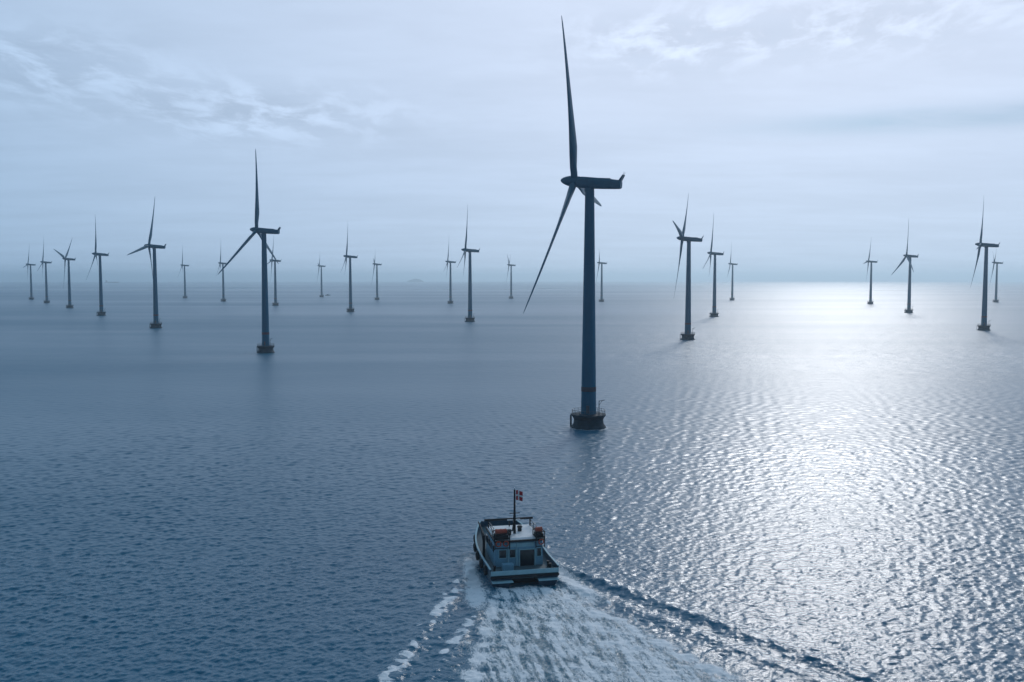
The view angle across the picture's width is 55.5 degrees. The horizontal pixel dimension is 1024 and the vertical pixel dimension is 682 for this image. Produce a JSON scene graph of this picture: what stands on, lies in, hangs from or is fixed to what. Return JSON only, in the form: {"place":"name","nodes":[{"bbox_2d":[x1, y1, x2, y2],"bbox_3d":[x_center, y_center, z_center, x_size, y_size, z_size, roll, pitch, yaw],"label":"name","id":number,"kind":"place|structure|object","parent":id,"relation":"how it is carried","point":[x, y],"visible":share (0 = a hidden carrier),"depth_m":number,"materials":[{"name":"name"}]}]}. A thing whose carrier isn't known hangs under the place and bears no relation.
{"place":"outdoors","nodes":[
{"label":"outdoors","id":0,"kind":"place"},
{"bbox_2d":[0,281,1023,681],"bbox_3d":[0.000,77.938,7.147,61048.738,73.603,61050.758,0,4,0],"label":"water","id":1,"kind":"structure","parent":0,"point":[788,483],"depth_m":199.99,"materials":[{"name":"blue liquid"}]},
{"bbox_2d":[23,255,35,299],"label":"wind turbine","id":2,"kind":"object","parent":1,"relation":"in","point":[31,293],"visible":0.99,"depth_m":1900.13,"materials":[{"name":"metal"}]},
{"bbox_2d":[37,242,51,302],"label":"wind turbine","id":3,"kind":"object","parent":1,"relation":"in","point":[46,289],"visible":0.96,"depth_m":1627.77,"materials":[{"name":"metal"}]},
{"bbox_2d":[54,240,75,307],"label":"wind turbine","id":4,"kind":"object","parent":1,"relation":"in","point":[69,305],"visible":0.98,"depth_m":1356.26,"materials":[{"name":"metal"}]},
{"bbox_2d":[87,219,108,315],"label":"wind turbine","id":5,"kind":"object","parent":1,"relation":"in","point":[100,312],"visible":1,"depth_m":1084.17,"materials":[{"name":"metal"}]},
{"bbox_2d":[128,200,165,327],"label":"wind turbine","id":6,"kind":"object","parent":1,"relation":"in","point":[156,323],"visible":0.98,"depth_m":812.89,"materials":[{"name":"metal"}]},
{"bbox_2d":[179,244,188,297],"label":"wind turbine","id":7,"kind":"object","parent":1,"relation":"in","point":[184,296],"visible":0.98,"depth_m":2018.32,"materials":[{"name":"metal"}]},
{"bbox_2d":[216,252,225,300],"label":"wind turbine","id":8,"kind":"object","parent":1,"relation":"in","point":[223,291],"visible":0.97,"depth_m":1746.76,"materials":[{"name":"metal"}]},
{"bbox_2d":[218,149,280,352],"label":"wind turbine","id":9,"kind":"object","parent":1,"relation":"in","point":[265,346],"visible":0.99,"depth_m":543.30,"materials":[{"name":"metal"}]},
{"bbox_2d":[267,239,281,305],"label":"wind turbine","id":10,"kind":"object","parent":1,"relation":"in","point":[275,303],"visible":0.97,"depth_m":1475.30,"materials":[{"name":"metal"}]},
{"bbox_2d":[317,259,325,296],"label":"wind turbine","id":11,"kind":"object","parent":1,"relation":"in","point":[322,293],"visible":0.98,"depth_m":2137.76,"materials":[{"name":"metal"}]},
{"bbox_2d":[341,230,357,311],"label":"wind turbine","id":12,"kind":"object","parent":1,"relation":"in","point":[346,256],"visible":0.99,"depth_m":1203.04,"materials":[{"name":"metal"}]},
{"bbox_2d":[371,259,381,299],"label":"wind turbine","id":13,"kind":"object","parent":1,"relation":"in","point":[376,264],"visible":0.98,"depth_m":1866.02,"materials":[{"name":"metal"}]},
{"bbox_2d":[407,279,423,281],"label":"islet","id":14,"kind":"object","parent":1,"relation":"on","point":[415,280],"visible":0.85,"depth_m":12437.53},
{"bbox_2d":[444,246,455,303],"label":"wind turbine","id":15,"kind":"object","parent":1,"relation":"in","point":[450,301],"visible":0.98,"depth_m":1594.42,"materials":[{"name":"metal"}]},
{"bbox_2d":[457,207,479,321],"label":"wind turbine","id":16,"kind":"object","parent":1,"relation":"in","point":[469,318],"visible":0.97,"depth_m":931.73,"materials":[{"name":"metal"}]},
{"bbox_2d":[506,254,515,298],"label":"wind turbine","id":17,"kind":"object","parent":1,"relation":"in","point":[511,265],"visible":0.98,"depth_m":1985.04,"materials":[{"name":"metal"}]},
{"bbox_2d":[473,488,559,587],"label":"service boat","id":18,"kind":"object","parent":1,"relation":"on","point":[509,551],"visible":1,"depth_m":135.97,"materials":[{"name":"blue paint"}]},
{"bbox_2d":[523,15,624,429],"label":"wind turbine","id":19,"kind":"object","parent":1,"relation":"in","point":[587,417],"visible":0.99,"depth_m":269.42,"materials":[{"name":"metal"}]},
{"bbox_2d":[596,252,606,301],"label":"wind turbine","id":20,"kind":"object","parent":1,"relation":"in","point":[601,299],"visible":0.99,"depth_m":1713.16,"materials":[{"name":"metal"}]},
{"bbox_2d":[673,193,703,339],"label":"wind turbine","id":21,"kind":"object","parent":1,"relation":"in","point":[687,335],"visible":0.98,"depth_m":660.02,"materials":[{"name":"metal"}]},
{"bbox_2d":[703,216,723,316],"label":"wind turbine","id":22,"kind":"object","parent":1,"relation":"in","point":[713,313],"visible":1,"depth_m":1050.94,"materials":[{"name":"metal"}]},
{"bbox_2d":[728,243,737,299],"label":"wind turbine","id":23,"kind":"object","parent":1,"relation":"in","point":[732,264],"visible":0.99,"depth_m":1832.45,"materials":[{"name":"metal"}]},
{"bbox_2d":[863,244,876,303],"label":"wind turbine","id":24,"kind":"object","parent":1,"relation":"in","point":[870,291],"visible":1,"depth_m":1560.98,"materials":[{"name":"metal"}]},
{"bbox_2d":[892,223,918,312],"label":"wind turbine","id":25,"kind":"object","parent":1,"relation":"in","point":[908,308],"visible":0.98,"depth_m":1169.77,"materials":[{"name":"metal"}]},
{"bbox_2d":[971,202,999,329],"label":"wind turbine","id":26,"kind":"object","parent":1,"relation":"in","point":[984,325],"visible":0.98,"depth_m":779.47,"materials":[{"name":"metal"}]},
{"bbox_2d":[989,255,1002,301],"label":"wind turbine","id":27,"kind":"object","parent":1,"relation":"in","point":[996,284],"visible":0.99,"depth_m":1679.83,"materials":[{"name":"metal"}]},
{"bbox_2d":[0,0,1023,281],"label":"sky","id":28,"kind":"structure","parent":0,"point":[812,134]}
]}

